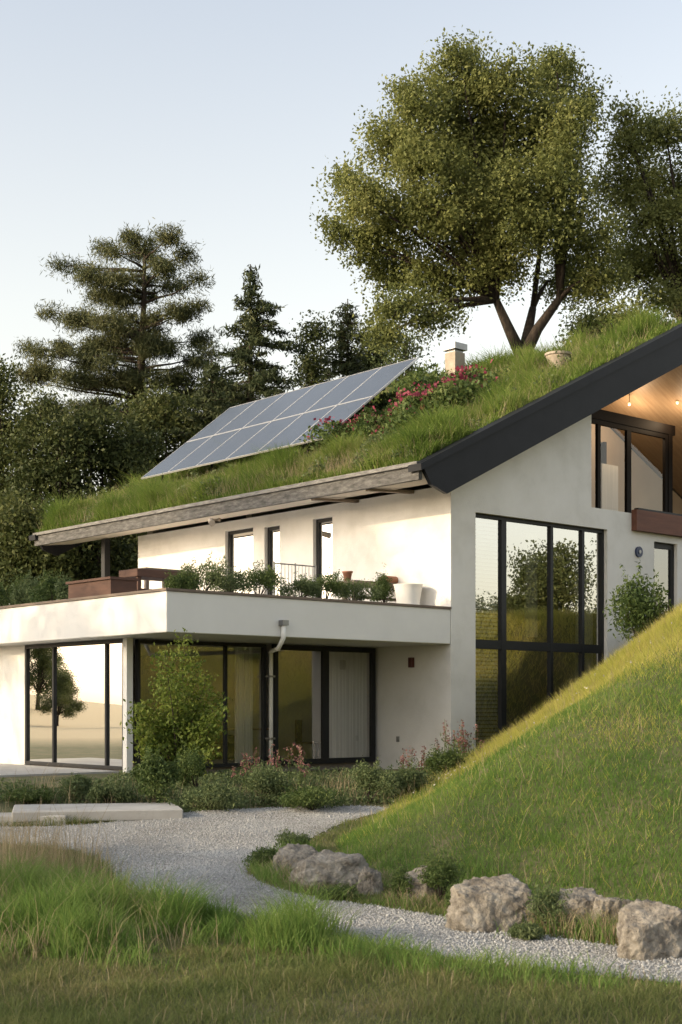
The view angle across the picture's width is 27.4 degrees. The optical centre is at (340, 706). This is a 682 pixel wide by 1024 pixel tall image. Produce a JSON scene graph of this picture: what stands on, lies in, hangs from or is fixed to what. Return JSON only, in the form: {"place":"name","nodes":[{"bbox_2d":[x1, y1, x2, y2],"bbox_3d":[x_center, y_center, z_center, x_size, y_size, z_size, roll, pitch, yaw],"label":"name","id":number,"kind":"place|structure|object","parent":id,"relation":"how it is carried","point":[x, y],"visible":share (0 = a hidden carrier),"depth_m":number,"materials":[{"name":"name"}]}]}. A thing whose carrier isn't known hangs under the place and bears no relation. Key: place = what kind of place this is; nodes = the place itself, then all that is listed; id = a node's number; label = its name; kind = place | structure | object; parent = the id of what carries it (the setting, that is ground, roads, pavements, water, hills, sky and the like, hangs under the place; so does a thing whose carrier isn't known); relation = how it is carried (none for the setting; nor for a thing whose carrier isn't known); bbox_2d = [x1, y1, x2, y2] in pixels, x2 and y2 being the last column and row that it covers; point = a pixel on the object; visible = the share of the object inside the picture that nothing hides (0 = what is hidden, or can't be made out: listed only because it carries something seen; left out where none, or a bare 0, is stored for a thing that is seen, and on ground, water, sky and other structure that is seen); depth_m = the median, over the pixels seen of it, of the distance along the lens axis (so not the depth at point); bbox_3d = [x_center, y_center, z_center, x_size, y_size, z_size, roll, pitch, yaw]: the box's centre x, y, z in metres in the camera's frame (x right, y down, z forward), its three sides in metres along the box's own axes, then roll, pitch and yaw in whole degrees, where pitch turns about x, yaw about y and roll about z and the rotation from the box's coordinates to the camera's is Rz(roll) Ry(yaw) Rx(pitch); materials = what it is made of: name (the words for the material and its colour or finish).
{"place":"outdoors","nodes":[
{"label":"outdoors","id":0,"kind":"place"},
{"bbox_2d":[0,763,118,776],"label":"patio","id":1,"kind":"structure","parent":0,"point":[10,770],"depth_m":27.08,"materials":[{"name":"concrete"}]},
{"bbox_2d":[0,323,681,773],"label":"house","id":2,"kind":"structure","parent":0,"point":[512,541],"depth_m":31.16,"materials":[{"name":"paint"}]},
{"bbox_2d":[0,566,29,605],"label":"terrace plant","id":3,"kind":"object","parent":2,"relation":"on","point":[3,598],"visible":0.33,"depth_m":32.42,"materials":[{"name":"green plant"}]},
{"bbox_2d":[8,569,44,604],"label":"terrace plant","id":4,"kind":"object","parent":2,"relation":"on","point":[18,596],"visible":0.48,"depth_m":31.44,"materials":[{"name":"green plant"}]},
{"bbox_2d":[28,569,67,602],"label":"terrace plant","id":5,"kind":"object","parent":2,"relation":"on","point":[47,590],"visible":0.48,"depth_m":30.56,"materials":[{"name":"green plant"}]},
{"bbox_2d":[54,571,83,599],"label":"terrace plant","id":6,"kind":"object","parent":2,"relation":"on","point":[62,589],"visible":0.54,"depth_m":29.92,"materials":[{"name":"green plant"}]},
{"bbox_2d":[25,639,122,769],"bbox_3d":[-5.485,-0.035,28.701,0.090,2.550,3.942,0,0,-41],"label":"sliding door","id":7,"kind":"structure","parent":2,"relation":"in","point":[74,691],"depth_m":28.64,"materials":[{"name":"glass"}]},
{"bbox_2d":[66,576,139,598],"bbox_3d":[-4.789,-2.325,28.036,0.680,0.410,1.686,0,0,-41],"label":"planter box","id":8,"kind":"object","parent":2,"relation":"on","point":[96,586],"visible":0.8,"depth_m":27.57,"materials":[{"name":"wood"}]},
{"bbox_2d":[119,568,197,590],"bbox_3d":[-3.792,-2.450,29.202,1.545,0.720,0.700,0,0,-41],"label":"terrace table","id":9,"kind":"object","parent":2,"relation":"on","point":[151,575],"visible":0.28,"depth_m":28.73,"materials":[{"name":"brown wood"}]},
{"bbox_2d":[162,567,203,589],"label":"terrace plant","id":10,"kind":"object","parent":2,"relation":"on","point":[172,581],"visible":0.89,"depth_m":26.01,"materials":[{"name":"green plant"}]},
{"bbox_2d":[135,639,265,767],"bbox_3d":[-2.795,-0.035,28.340,3.192,2.550,0.090,0,0,-41],"label":"window","id":11,"kind":"structure","parent":2,"relation":"in","point":[138,642],"depth_m":28.68,"materials":[{"name":"metal"}]},
{"bbox_2d":[177,550,234,590],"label":"terrace plant","id":12,"kind":"object","parent":2,"relation":"on","point":[211,578],"visible":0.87,"depth_m":26.32,"materials":[{"name":"green plant"}]},
{"bbox_2d":[208,566,259,592],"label":"terrace plant","id":13,"kind":"object","parent":2,"relation":"on","point":[239,583],"visible":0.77,"depth_m":26.75,"materials":[{"name":"green plant"}]},
{"bbox_2d":[228,528,252,592],"bbox_3d":[-2.475,-3.475,35.502,0.090,2.029,1.170,0,0,-41],"label":"window","id":14,"kind":"structure","parent":2,"relation":"in","point":[240,542],"depth_m":35.60,"materials":[{"name":"glass"}]},
{"bbox_2d":[239,556,284,593],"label":"terrace plant","id":15,"kind":"object","parent":2,"relation":"on","point":[267,578],"visible":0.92,"depth_m":27.13,"materials":[{"name":"green plant"}]},
{"bbox_2d":[268,526,279,594],"bbox_3d":[-1.588,-3.447,34.489,0.090,1.975,0.605,0,0,-41],"label":"window","id":16,"kind":"structure","parent":2,"relation":"in","point":[273,532],"depth_m":34.55,"materials":[{"name":"glass"}]},
{"bbox_2d":[141,357,418,480],"bbox_3d":[-1.640,-7.377,38.280,8.088,1.010,4.028,0,38,49],"label":"solar array","id":17,"kind":"object","parent":2,"relation":"on","point":[290,416],"visible":0.88,"depth_m":37.78,"materials":[{"name":"glass"}]},
{"bbox_2d":[274,561,316,597],"bbox_3d":[-0.991,-2.600,30.331,1.195,1.020,0.037,0,0,-41],"label":"terrace railing","id":18,"kind":"object","parent":2,"relation":"on","point":[295,565],"visible":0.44,"depth_m":30.33,"materials":[{"name":"grey metal"}]},
{"bbox_2d":[276,571,326,597],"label":"terrace plant","id":19,"kind":"object","parent":2,"relation":"on","point":[307,589],"visible":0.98,"depth_m":27.77,"materials":[{"name":"green plant"}]},
{"bbox_2d":[295,720,319,758],"bbox_3d":[-0.750,0.775,31.281,0.450,0.950,0.440,0,0,14],"label":"dining chair","id":20,"kind":"object","parent":2,"relation":"on","point":[298,731],"visible":0.74,"depth_m":31.25,"materials":[{"name":"metal"}]},
{"bbox_2d":[316,517,331,598],"bbox_3d":[-0.325,-3.453,33.051,0.090,1.985,0.700,0,0,-41],"label":"window","id":21,"kind":"structure","parent":2,"relation":"in","point":[323,526],"depth_m":33.13,"materials":[{"name":"glass"}]},
{"bbox_2d":[272,644,375,764],"bbox_3d":[-0.343,-0.035,30.496,2.906,2.550,0.090,0,0,-41],"label":"sliding door","id":22,"kind":"structure","parent":2,"relation":"in","point":[325,650],"depth_m":30.46,"materials":[{"name":"metal"}]},
{"bbox_2d":[295,564,357,598],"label":"terrace plant","id":23,"kind":"object","parent":2,"relation":"on","point":[332,585],"visible":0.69,"depth_m":28.14,"materials":[{"name":"green plant"}]},
{"bbox_2d":[328,576,383,600],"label":"terrace plant","id":24,"kind":"object","parent":2,"relation":"on","point":[359,593],"visible":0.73,"depth_m":28.64,"materials":[{"name":"green plant"}]},
{"bbox_2d":[34,301,681,531],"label":"roof grass","id":25,"kind":"structure","parent":2,"relation":"on","point":[439,421],"depth_m":33.65,"materials":[{"name":"green plant"}]},
{"bbox_2d":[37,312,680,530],"bbox_3d":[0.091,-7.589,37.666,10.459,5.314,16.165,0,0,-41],"label":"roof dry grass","id":26,"kind":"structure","parent":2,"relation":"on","point":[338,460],"depth_m":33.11,"materials":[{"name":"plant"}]},
{"bbox_2d":[370,566,394,602],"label":"terrace plant","id":27,"kind":"object","parent":2,"relation":"on","point":[386,587],"visible":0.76,"depth_m":29.23,"materials":[{"name":"green plant"}]},
{"bbox_2d":[288,360,522,461],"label":"roof shrubs","id":28,"kind":"object","parent":2,"relation":"on","point":[442,393],"visible":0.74,"depth_m":33.48,"materials":[{"name":"green plant"}]},
{"bbox_2d":[307,359,497,437],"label":"red flowers","id":29,"kind":"object","parent":28,"relation":"on","point":[424,392],"visible":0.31,"depth_m":34.03,"materials":[{"name":"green plant"}]},
{"bbox_2d":[393,583,422,604],"bbox_3d":[1.453,-2.360,30.216,0.660,0.540,0.660,0,0,-41],"label":"white tub","id":30,"kind":"object","parent":2,"relation":"on","point":[407,593],"visible":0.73,"depth_m":29.98,"materials":[{"name":"paint"}]},
{"bbox_2d":[476,513,603,748],"bbox_3d":[4.525,-1.522,31.929,4.567,5.383,0.120,0,0,-41],"label":"window","id":31,"kind":"structure","parent":2,"relation":"in","point":[540,585],"depth_m":31.73,"materials":[{"name":"glass"}]},
{"bbox_2d":[601,463,617,510],"bbox_3d":[7.206,-5.615,37.573,0.700,1.750,0.060,0,0,-41],"label":"curtain","id":32,"kind":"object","parent":2,"relation":"in","point":[609,473],"depth_m":37.53,"materials":[{"name":"fabric"}]},
{"bbox_2d":[591,418,667,512],"bbox_3d":[6.822,-5.975,35.660,4.950,2.549,0.090,0,0,-41],"label":"window","id":33,"kind":"structure","parent":2,"relation":"in","point":[598,423],"depth_m":36.14,"materials":[{"name":"black metal"}]},
{"bbox_2d":[654,542,673,615],"bbox_3d":[8.001,-2.994,34.956,0.971,2.168,0.080,0,0,-41],"label":"door","id":34,"kind":"structure","parent":2,"relation":"in","point":[670,547],"depth_m":35.18,"materials":[{"name":"metal"}]},
{"bbox_2d":[0,611,681,1023],"bbox_3d":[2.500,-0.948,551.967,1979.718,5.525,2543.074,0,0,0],"label":"ground","id":35,"kind":"structure","parent":0,"point":[514,794],"depth_m":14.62,"materials":[{"name":"green plant"}]},
{"bbox_2d":[0,353,60,604],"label":"woodland tree","id":36,"kind":"object","parent":35,"relation":"on","point":[5,382],"visible":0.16,"depth_m":51.47,"materials":[{"name":"green plant"}]},
{"bbox_2d":[1,784,61,803],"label":"shrub","id":37,"kind":"object","parent":35,"relation":"on","point":[21,794],"visible":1,"depth_m":20.50,"materials":[{"name":"green plant"}]},
{"bbox_2d":[0,812,66,824],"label":"stone step","id":38,"kind":"object","parent":35,"relation":"on","point":[6,816],"visible":0.31,"depth_m":18.86,"materials":[{"name":"concrete"}]},
{"bbox_2d":[0,484,95,605],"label":"woodland tree","id":39,"kind":"object","parent":35,"relation":"on","point":[19,549],"visible":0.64,"depth_m":45.15,"materials":[{"name":"green plant"}]},
{"bbox_2d":[0,377,110,599],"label":"woodland tree","id":40,"kind":"object","parent":35,"relation":"on","point":[42,470],"visible":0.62,"depth_m":49.41,"materials":[{"name":"green plant"}]},
{"bbox_2d":[0,785,140,887],"bbox_3d":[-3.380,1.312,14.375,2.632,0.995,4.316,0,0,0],"label":"dry grass","id":41,"kind":"structure","parent":35,"relation":"on","point":[19,847],"depth_m":14.34,"materials":[{"name":"plant"}]},
{"bbox_2d":[57,772,92,800],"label":"shrub","id":42,"kind":"object","parent":35,"relation":"on","point":[82,782],"visible":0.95,"depth_m":20.87,"materials":[{"name":"green plant"}]},
{"bbox_2d":[37,482,137,580],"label":"woodland tree","id":43,"kind":"object","parent":35,"relation":"on","point":[119,560],"visible":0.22,"depth_m":46.54,"materials":[{"name":"green plant"}]},
{"bbox_2d":[12,802,182,822],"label":"concrete slab","id":44,"kind":"structure","parent":35,"relation":"on","point":[133,811],"depth_m":19.18,"materials":[{"name":"grey concrete"}]},
{"bbox_2d":[43,393,169,572],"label":"woodland tree","id":45,"kind":"object","parent":35,"relation":"on","point":[121,461],"visible":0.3,"depth_m":50.41,"materials":[{"name":"green plant"}]},
{"bbox_2d":[85,780,135,802],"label":"shrub","id":46,"kind":"object","parent":35,"relation":"on","point":[105,790],"visible":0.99,"depth_m":20.55,"materials":[{"name":"green plant"}]},
{"bbox_2d":[0,858,221,969],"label":"tall mixed grass","id":47,"kind":"structure","parent":35,"relation":"on","point":[33,951],"depth_m":10.31,"materials":[{"name":"plant"}]},
{"bbox_2d":[1,217,230,433],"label":"pine tree","id":48,"kind":"object","parent":35,"relation":"on","point":[96,355],"visible":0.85,"depth_m":61.27,"materials":[{"name":"green plant"}]},
{"bbox_2d":[130,736,182,803],"bbox_3d":[-2.767,0.966,20.657,0.788,1.069,1.002,0,0,0],"label":"shrub","id":49,"kind":"object","parent":35,"relation":"on","point":[153,776],"visible":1,"depth_m":20.52,"materials":[{"name":"green plant"}]},
{"bbox_2d":[109,376,220,469],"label":"woodland tree","id":50,"kind":"object","parent":35,"relation":"on","point":[153,407],"visible":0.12,"depth_m":53.55,"materials":[{"name":"green plant"}]},
{"bbox_2d":[120,628,233,774],"bbox_3d":[-2.776,-0.015,24.316,1.984,2.774,1.695,0,0,0],"label":"young tree","id":51,"kind":"object","parent":35,"relation":"on","point":[183,727],"visible":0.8,"depth_m":24.13,"materials":[{"name":"green plant"}]},
{"bbox_2d":[175,740,206,787],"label":"shrub","id":52,"kind":"object","parent":35,"relation":"on","point":[191,765],"visible":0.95,"depth_m":22.09,"materials":[{"name":"green plant"}]},
{"bbox_2d":[167,360,231,450],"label":"spruce tree","id":53,"kind":"object","parent":35,"relation":"on","point":[215,383],"visible":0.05,"depth_m":53.72,"materials":[{"name":"green plant"}]},
{"bbox_2d":[0,838,412,974],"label":"tall grass","id":54,"kind":"structure","parent":35,"relation":"on","point":[290,927],"depth_m":10.67,"materials":[{"name":"green plant"}]},
{"bbox_2d":[178,776,245,810],"bbox_3d":[-1.833,1.250,20.085,0.979,0.551,1.156,0,0,0],"label":"shrub","id":55,"kind":"object","parent":35,"relation":"on","point":[214,792],"visible":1,"depth_m":19.87,"materials":[{"name":"green plant"}]},
{"bbox_2d":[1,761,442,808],"bbox_3d":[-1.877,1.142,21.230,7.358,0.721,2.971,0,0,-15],"label":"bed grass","id":56,"kind":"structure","parent":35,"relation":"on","point":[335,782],"depth_m":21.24,"materials":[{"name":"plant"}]},
{"bbox_2d":[0,766,447,811],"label":"bed ground cover","id":57,"kind":"object","parent":35,"relation":"on","point":[253,799],"visible":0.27,"depth_m":21.84,"materials":[{"name":"green plant"}]},
{"bbox_2d":[168,264,308,444],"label":"spruce tree","id":58,"kind":"object","parent":35,"relation":"on","point":[252,325],"visible":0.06,"depth_m":57.57,"materials":[{"name":"green plant"}]},
{"bbox_2d":[227,747,267,791],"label":"flower clump","id":59,"kind":"object","parent":35,"relation":"on","point":[245,768],"visible":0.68,"depth_m":22.13,"materials":[{"name":"pink plant"}]},
{"bbox_2d":[241,839,279,866],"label":"weed","id":60,"kind":"object","parent":35,"relation":"on","point":[262,853],"visible":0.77,"depth_m":15.07,"materials":[{"name":"green plant"}]},
{"bbox_2d":[242,756,292,805],"bbox_3d":[-1.074,1.117,20.546,0.745,0.764,0.738,0,0,0],"label":"shrub","id":61,"kind":"object","parent":35,"relation":"on","point":[273,781],"visible":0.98,"depth_m":20.44,"materials":[{"name":"green plant"}]},
{"bbox_2d":[264,742,311,793],"bbox_3d":[-0.795,0.982,22.050,0.983,0.824,0.736,0,0,-31],"label":"flower clump","id":62,"kind":"object","parent":35,"relation":"on","point":[300,769],"visible":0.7,"depth_m":22.04,"materials":[{"name":"pink plant"}]},
{"bbox_2d":[274,826,311,845],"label":"weed","id":63,"kind":"object","parent":35,"relation":"on","point":[284,835],"visible":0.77,"depth_m":16.41,"materials":[{"name":"green plant"}]},
{"bbox_2d":[272,843,317,874],"bbox_3d":[-0.478,1.727,14.586,0.632,0.571,0.490,0,0,3],"label":"boulder","id":64,"kind":"object","parent":35,"relation":"on","point":[298,852],"visible":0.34,"depth_m":14.55,"materials":[{"name":"stone"}]},
{"bbox_2d":[277,781,346,809],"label":"shrub","id":65,"kind":"object","parent":35,"relation":"on","point":[305,796],"visible":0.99,"depth_m":19.78,"materials":[{"name":"green plant"}]},
{"bbox_2d":[283,309,342,392],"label":"woodland tree","id":66,"kind":"object","parent":35,"relation":"on","point":[309,369],"visible":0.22,"depth_m":62.05,"materials":[{"name":"green plant"}]},
{"bbox_2d":[289,849,368,890],"bbox_3d":[-0.109,1.750,13.947,0.826,0.630,0.687,0,0,-7],"label":"boulder","id":67,"kind":"object","parent":35,"relation":"on","point":[327,866],"visible":0.58,"depth_m":13.70,"materials":[{"name":"stone"}]},
{"bbox_2d":[315,880,361,900],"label":"weed","id":68,"kind":"object","parent":35,"relation":"on","point":[349,894],"visible":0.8,"depth_m":12.96,"materials":[{"name":"green plant"}]},
{"bbox_2d":[0,808,681,1023],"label":"lawn grass","id":69,"kind":"structure","parent":35,"relation":"on","point":[632,1001],"depth_m":8.65,"materials":[{"name":"green plant"}]},
{"bbox_2d":[317,299,387,387],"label":"spruce tree","id":70,"kind":"object","parent":35,"relation":"on","point":[344,364],"visible":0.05,"depth_m":59.77,"materials":[{"name":"green plant"}]},
{"bbox_2d":[357,866,383,894],"bbox_3d":[0.288,1.767,13.448,0.274,0.462,0.209,0,0,-3],"label":"boulder","id":71,"kind":"object","parent":35,"relation":"on","point":[370,881],"visible":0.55,"depth_m":13.39,"materials":[{"name":"stone"}]},
{"bbox_2d":[348,755,401,802],"bbox_3d":[0.533,1.102,20.962,0.955,0.751,0.561,0,0,44],"label":"shrub","id":72,"kind":"object","parent":35,"relation":"on","point":[369,777],"visible":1,"depth_m":20.89,"materials":[{"name":"green plant"}]},
{"bbox_2d":[349,319,403,384],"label":"woodland tree","id":73,"kind":"object","parent":35,"relation":"on","point":[369,364],"visible":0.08,"depth_m":63.41,"materials":[{"name":"green plant"}]},
{"bbox_2d":[387,864,414,898],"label":"weed","id":74,"kind":"object","parent":35,"relation":"on","point":[401,882],"visible":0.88,"depth_m":12.85,"materials":[{"name":"green plant"}]},
{"bbox_2d":[364,313,439,392],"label":"woodland tree","id":75,"kind":"object","parent":35,"relation":"on","point":[403,351],"visible":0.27,"depth_m":57.85,"materials":[{"name":"green plant"}]},
{"bbox_2d":[384,760,429,791],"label":"shrub","id":76,"kind":"object","parent":35,"relation":"on","point":[404,777],"visible":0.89,"depth_m":21.16,"materials":[{"name":"green plant"}]},
{"bbox_2d":[399,746,427,771],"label":"flower clump","id":77,"kind":"object","parent":35,"relation":"on","point":[419,764],"visible":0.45,"depth_m":23.03,"materials":[{"name":"pink plant"}]},
{"bbox_2d":[403,865,438,901],"bbox_3d":[0.723,1.765,12.932,0.393,0.578,0.278,0,0,29],"label":"boulder","id":78,"kind":"object","parent":35,"relation":"on","point":[419,887],"visible":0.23,"depth_m":12.83,"materials":[{"name":"stone"}]},
{"bbox_2d":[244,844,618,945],"bbox_3d":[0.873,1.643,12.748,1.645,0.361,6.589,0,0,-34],"label":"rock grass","id":79,"kind":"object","parent":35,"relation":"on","point":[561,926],"visible":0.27,"depth_m":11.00,"materials":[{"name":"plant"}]},
{"bbox_2d":[415,845,466,902],"bbox_3d":[0.899,1.544,12.719,0.410,0.588,0.524,0,0,41],"label":"weed","id":80,"kind":"object","parent":35,"relation":"on","point":[434,876],"visible":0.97,"depth_m":12.67,"materials":[{"name":"green plant"}]},
{"bbox_2d":[420,742,467,777],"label":"shrub","id":81,"kind":"object","parent":35,"relation":"on","point":[447,758],"visible":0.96,"depth_m":22.04,"materials":[{"name":"green plant"}]},
{"bbox_2d":[235,825,681,944],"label":"ground cover plants","id":82,"kind":"object","parent":35,"relation":"on","point":[265,872],"visible":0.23,"depth_m":13.74,"materials":[{"name":"green plant"}]},
{"bbox_2d":[435,719,483,765],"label":"flower clump","id":83,"kind":"object","parent":35,"relation":"on","point":[462,745],"visible":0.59,"depth_m":23.36,"materials":[{"name":"pink plant"}]},
{"bbox_2d":[309,25,642,359],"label":"broadleaf tree","id":84,"kind":"object","parent":35,"relation":"on","point":[492,212],"visible":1,"depth_m":51.10,"materials":[{"name":"green plant"}]},
{"bbox_2d":[298,928,681,999],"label":"tall green tufts","id":85,"kind":"object","parent":35,"relation":"on","point":[484,961],"visible":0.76,"depth_m":9.37,"materials":[{"name":"green plant"}]},
{"bbox_2d":[444,873,535,932],"bbox_3d":[1.225,1.750,11.424,0.787,0.745,0.645,0,0,-4],"label":"boulder","id":86,"kind":"object","parent":35,"relation":"on","point":[476,905],"visible":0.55,"depth_m":11.21,"materials":[{"name":"stone"}]},
{"bbox_2d":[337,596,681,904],"bbox_3d":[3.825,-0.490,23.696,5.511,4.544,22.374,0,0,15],"label":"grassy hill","id":87,"kind":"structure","parent":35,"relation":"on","point":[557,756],"depth_m":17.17,"materials":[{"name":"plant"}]},
{"bbox_2d":[523,877,573,929],"bbox_3d":[1.671,1.600,11.137,0.350,0.489,0.470,0,0,29],"label":"weed","id":88,"kind":"object","parent":35,"relation":"on","point":[550,904],"visible":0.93,"depth_m":11.06,"materials":[{"name":"green plant"}]},
{"bbox_2d":[556,886,602,932],"bbox_3d":[1.932,1.759,11.243,0.495,0.610,0.382,0,0,7],"label":"boulder","id":89,"kind":"object","parent":35,"relation":"on","point":[585,896],"visible":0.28,"depth_m":11.10,"materials":[{"name":"stone"}]},
{"bbox_2d":[555,294,631,346],"bbox_3d":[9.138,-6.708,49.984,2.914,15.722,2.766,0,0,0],"label":"bush","id":90,"kind":"object","parent":35,"relation":"on","point":[587,319],"visible":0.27,"depth_m":49.52,"materials":[{"name":"green plant"}]},
{"bbox_2d":[591,896,630,924],"bbox_3d":[2.120,1.774,11.122,0.395,0.532,0.306,8,-2,-13],"label":"boulder","id":91,"kind":"object","parent":35,"relation":"on","point":[601,903],"visible":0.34,"depth_m":10.99,"materials":[{"name":"stone"}]},
{"bbox_2d":[577,85,681,323],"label":"broadleaf tree","id":92,"kind":"object","parent":35,"relation":"on","point":[659,214],"visible":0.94,"depth_m":54.51,"materials":[{"name":"green plant"}]},
{"bbox_2d":[592,284,668,335],"bbox_3d":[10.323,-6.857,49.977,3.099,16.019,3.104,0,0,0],"label":"bush","id":93,"kind":"object","parent":35,"relation":"on","point":[624,311],"visible":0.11,"depth_m":49.38,"materials":[{"name":"green plant"}]},
{"bbox_2d":[603,560,673,642],"bbox_3d":[5.860,-1.994,27.536,1.458,1.850,1.284,0,0,0],"label":"shrub","id":94,"kind":"object","parent":35,"relation":"on","point":[642,608],"visible":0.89,"depth_m":27.35,"materials":[{"name":"green plant"}]},
{"bbox_2d":[616,899,681,960],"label":"boulder","id":95,"kind":"object","parent":35,"relation":"on","point":[647,929],"visible":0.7,"depth_m":9.94,"materials":[{"name":"stone"}]},
{"bbox_2d":[0,806,681,982],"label":"gravel path","id":96,"kind":"structure","parent":0,"point":[362,917],"depth_m":15.43,"materials":[{"name":"grey gravel"}]},
{"bbox_2d":[507,919,545,939],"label":"weed","id":97,"kind":"object","parent":96,"relation":"on","point":[526,930],"visible":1,"depth_m":10.76,"materials":[{"name":"green plant"}]},
{"bbox_2d":[0,0,681,508],"label":"sky","id":98,"kind":"structure","parent":0,"point":[214,118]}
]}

